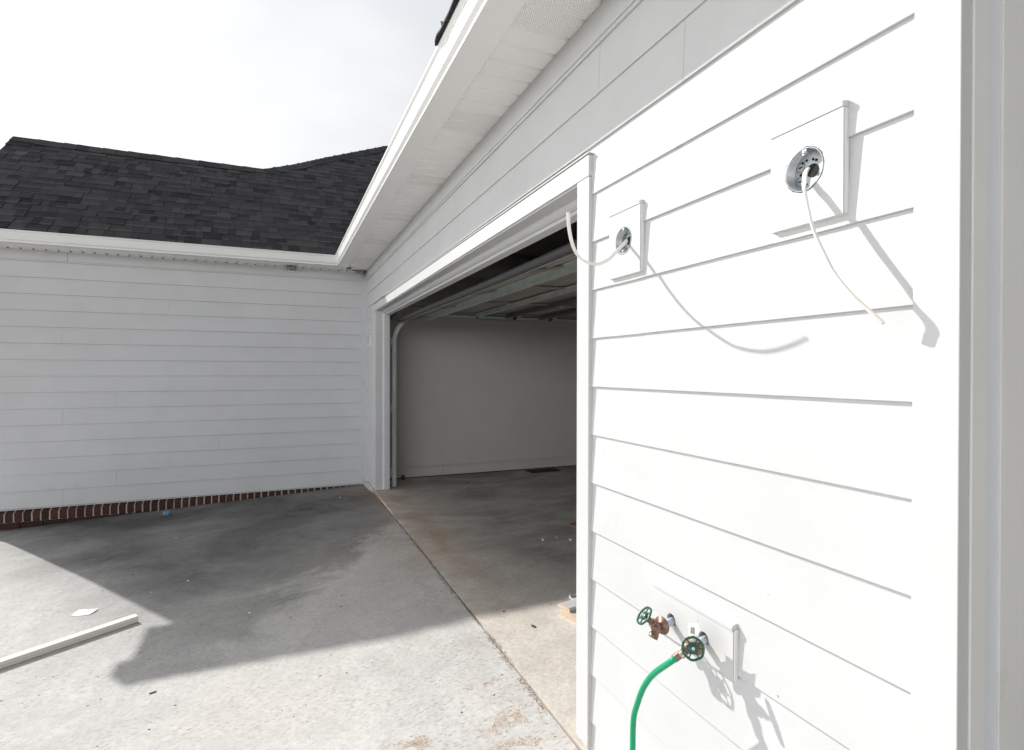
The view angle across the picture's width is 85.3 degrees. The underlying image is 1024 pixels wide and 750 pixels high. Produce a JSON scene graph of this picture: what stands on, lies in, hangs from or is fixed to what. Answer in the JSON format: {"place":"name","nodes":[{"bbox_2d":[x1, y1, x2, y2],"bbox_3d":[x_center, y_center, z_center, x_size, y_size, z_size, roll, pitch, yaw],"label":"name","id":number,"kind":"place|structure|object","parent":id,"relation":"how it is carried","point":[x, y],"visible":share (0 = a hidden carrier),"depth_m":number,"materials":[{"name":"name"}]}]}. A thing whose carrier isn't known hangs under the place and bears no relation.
{"place":"outdoors","nodes":[
{"label":"outdoors","id":0,"kind":"place"},
{"bbox_2d":[0,0,452,168],"label":"sky","id":1,"kind":"structure","parent":0,"point":[262,84],"materials":[{"name":"white"}]},
{"bbox_2d":[0,484,578,749],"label":"driveway","id":2,"kind":"structure","parent":0,"point":[406,624],"depth_m":3.04,"materials":[{"name":"concrete"}]},
{"bbox_2d":[0,614,137,668],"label":"board","id":3,"kind":"object","parent":2,"relation":"on","point":[28,654],"visible":1,"depth_m":3.06,"materials":[{"name":"white wood"}]},
{"bbox_2d":[71,609,96,615],"bbox_3d":[-2.688,1.491,3.487,0.126,0.011,0.088,0,0,-2],"label":"paper scrap","id":4,"kind":"object","parent":2,"relation":"on","point":[81,612],"visible":1,"depth_m":3.48,"materials":[{"name":"white paper"}]},
{"bbox_2d":[163,510,171,515],"bbox_3d":[-3.774,1.515,6.081,0.080,0.065,0.088,0,0,32],"label":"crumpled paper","id":5,"kind":"object","parent":2,"relation":"on","point":[167,513],"visible":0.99,"depth_m":6.06,"materials":[{"name":"blue paper"}]},
{"bbox_2d":[1,655,547,749],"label":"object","id":6,"kind":"object","parent":2,"relation":"on","point":[413,742],"visible":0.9,"depth_m":2.18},
{"bbox_2d":[0,475,559,749],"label":"fine grit","id":7,"kind":"object","parent":2,"relation":"on","point":[331,654],"visible":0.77,"depth_m":3.33,"materials":[{"name":"grey gravel"}]},
{"bbox_2d":[373,492,575,745],"bbox_3d":[0.817,1.511,0.744,0.013,0.172,12.720,0,0,-23],"label":"expansion joint","id":8,"kind":"object","parent":2,"relation":"on","point":[376,496],"visible":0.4,"depth_m":5.49,"materials":[{"name":"brown cardboard"}]},
{"bbox_2d":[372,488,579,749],"bbox_3d":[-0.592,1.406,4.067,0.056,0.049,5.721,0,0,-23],"label":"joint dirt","id":9,"kind":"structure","parent":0,"point":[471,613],"depth_m":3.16,"materials":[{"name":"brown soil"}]},
{"bbox_2d":[367,466,589,749],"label":"garage floor","id":10,"kind":"structure","parent":0,"point":[483,548],"depth_m":4.31,"materials":[{"name":"concrete"}]},
{"bbox_2d":[525,468,560,472],"bbox_3d":[0.443,1.359,7.910,0.460,0.008,0.240,0,0,-26],"label":"floor grille","id":11,"kind":"object","parent":10,"relation":"on","point":[543,470],"visible":1,"depth_m":7.89,"materials":[{"name":"black metal"}]},
{"bbox_2d":[558,609,575,622],"bbox_3d":[0.936,1.374,3.598,1.501,0.030,0.175,0,0,-35],"label":"trim offcut","id":12,"kind":"object","parent":10,"relation":"on","point":[571,616],"depth_m":3.17,"materials":[{"name":"brown wood"}]},
{"bbox_2d":[558,599,575,611],"bbox_3d":[0.957,1.348,3.682,1.601,0.020,0.105,0,0,-35],"label":"trim offcut","id":13,"kind":"object","parent":12,"relation":"on","point":[569,606],"depth_m":3.23,"materials":[{"name":"white paint"}]},
{"bbox_2d":[567,521,576,526],"bbox_3d":[0.689,1.377,5.216,0.400,0.005,0.110,0,0,-43],"label":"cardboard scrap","id":14,"kind":"object","parent":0,"point":[574,524],"visible":0.36,"depth_m":5.11,"materials":[{"name":"brown cardboard"}]},
{"label":"ground","id":15,"kind":"structure","parent":0,"visible":0},
{"bbox_2d":[0,0,1023,749],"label":"house","id":16,"kind":"structure","parent":15,"relation":"on","point":[794,460],"depth_m":1.73,"materials":[{"name":"white paint"}]},
{"bbox_2d":[286,265,295,271],"bbox_3d":[-2.756,-1.334,6.936,0.112,0.099,0.111,0,0,-23],"label":"soffit box","id":17,"kind":"object","parent":16,"relation":"attached to","point":[292,268],"visible":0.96,"depth_m":6.90,"materials":[{"name":"metal"}]},
{"bbox_2d":[356,270,364,275],"bbox_3d":[-1.978,-1.340,7.242,0.112,0.109,0.120,0,0,-23],"label":"soffit box","id":18,"kind":"object","parent":16,"relation":"attached to","point":[360,272],"visible":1,"depth_m":7.20,"materials":[{"name":"metal"}]},
{"bbox_2d":[390,306,576,486],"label":"door track","id":19,"kind":"structure","parent":16,"relation":"attached to","point":[393,339],"depth_m":6.78,"materials":[{"name":"metal"}]},
{"bbox_2d":[397,240,576,321],"bbox_3d":[0.753,-0.713,4.972,2.596,0.190,4.952,0,0,-23],"label":"garage door","id":20,"kind":"structure","parent":19,"relation":"attached to","point":[543,287],"depth_m":4.96,"materials":[{"name":"metal"}]},
{"bbox_2d":[412,254,576,318],"bbox_3d":[-0.163,-0.714,4.567,0.478,0.162,4.915,0,0,-23],"label":"door section","id":21,"kind":"structure","parent":20,"relation":"in","point":[573,257],"depth_m":4.05,"materials":[{"name":"metal"}]},
{"bbox_2d":[454,272,576,312],"bbox_3d":[0.289,-0.779,4.757,0.497,0.057,4.915,0,0,-23],"label":"door section","id":22,"kind":"structure","parent":20,"relation":"in","point":[570,279],"depth_m":5.26,"materials":[{"name":"metal"}]},
{"bbox_2d":[493,291,576,313],"bbox_3d":[0.760,-0.786,4.955,0.517,0.045,4.915,0,0,-23],"label":"door section","id":23,"kind":"structure","parent":20,"relation":"in","point":[570,295],"depth_m":5.94,"materials":[{"name":"metal"}]},
{"bbox_2d":[526,303,576,315],"bbox_3d":[1.239,-0.786,5.156,0.517,0.045,4.915,0,0,-23],"label":"door section","id":24,"kind":"structure","parent":20,"relation":"in","point":[554,310],"depth_m":6.80,"materials":[{"name":"metal"}]},
{"bbox_2d":[560,313,576,316],"bbox_3d":[1.718,-0.786,5.358,0.517,0.045,4.915,0,0,-23],"label":"door section","id":25,"kind":"structure","parent":20,"relation":"in","point":[571,315],"depth_m":7.33,"materials":[{"name":"metal"}]},
{"bbox_2d":[505,253,538,259],"bbox_3d":[1.020,-0.983,5.017,3.428,0.090,0.110,0,0,-23],"label":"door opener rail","id":26,"kind":"object","parent":16,"relation":"attached to","point":[522,256],"depth_m":4.61,"materials":[{"name":"metal"}]},
{"bbox_2d":[609,199,644,279],"bbox_3d":[0.382,-0.445,1.848,0.028,0.232,0.179,0,0,-23],"label":"electrical box","id":27,"kind":"object","parent":16,"relation":"attached to","point":[627,222],"visible":0.88,"depth_m":1.83,"materials":[{"name":"white paint"}]},
{"bbox_2d":[566,212,627,265],"bbox_3d":[0.257,-0.399,1.713,0.042,0.127,0.352,0,0,39],"label":"cable","id":28,"kind":"object","parent":27,"relation":"hanging from","point":[616,251],"visible":1,"depth_m":1.67,"materials":[{"name":"white plastic"}]},
{"bbox_2d":[653,580,737,680],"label":"faucet mounting block","id":29,"kind":"structure","parent":16,"relation":"attached to","point":[719,630],"depth_m":1.50,"materials":[{"name":"white paint"}]},
{"bbox_2d":[636,606,675,639],"bbox_3d":[0.423,0.709,1.601,0.142,0.090,0.063,0,0,-23],"label":"hose bib","id":30,"kind":"object","parent":29,"relation":"attached to","point":[660,624],"visible":0.99,"depth_m":1.58,"materials":[{"name":"gold metal"}]},
{"bbox_2d":[678,635,708,661],"bbox_3d":[0.479,0.707,1.468,0.076,0.077,0.141,0,0,30],"label":"hose bib","id":31,"kind":"object","parent":29,"relation":"attached to","point":[694,648],"visible":0.93,"depth_m":1.42,"materials":[{"name":"green metal"}]},
{"bbox_2d":[630,646,687,749],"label":"garden hose","id":32,"kind":"object","parent":31,"relation":"hanging from","point":[675,657],"visible":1,"depth_m":1.54,"materials":[{"name":"green plastic"}]},
{"bbox_2d":[689,623,698,641],"bbox_3d":[0.473,0.674,1.455,0.006,0.068,0.051,0,0,-11],"label":"paper tag","id":33,"kind":"object","parent":31,"relation":"hanging from","point":[693,629],"visible":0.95,"depth_m":1.45,"materials":[{"name":"white paper"}]},
{"bbox_2d":[770,100,849,233],"bbox_3d":[0.648,-0.446,1.215,0.028,0.235,0.181,0,0,-23],"label":"electrical box","id":34,"kind":"object","parent":16,"relation":"attached to","point":[818,143],"visible":0.89,"depth_m":1.20,"materials":[{"name":"white paint"}]},
{"bbox_2d":[802,167,884,324],"bbox_3d":[0.640,-0.274,1.115,0.059,0.360,0.213,0,0,-10],"label":"cable","id":35,"kind":"object","parent":34,"relation":"hanging from","point":[843,285],"visible":1,"depth_m":1.09,"materials":[{"name":"white plastic"}]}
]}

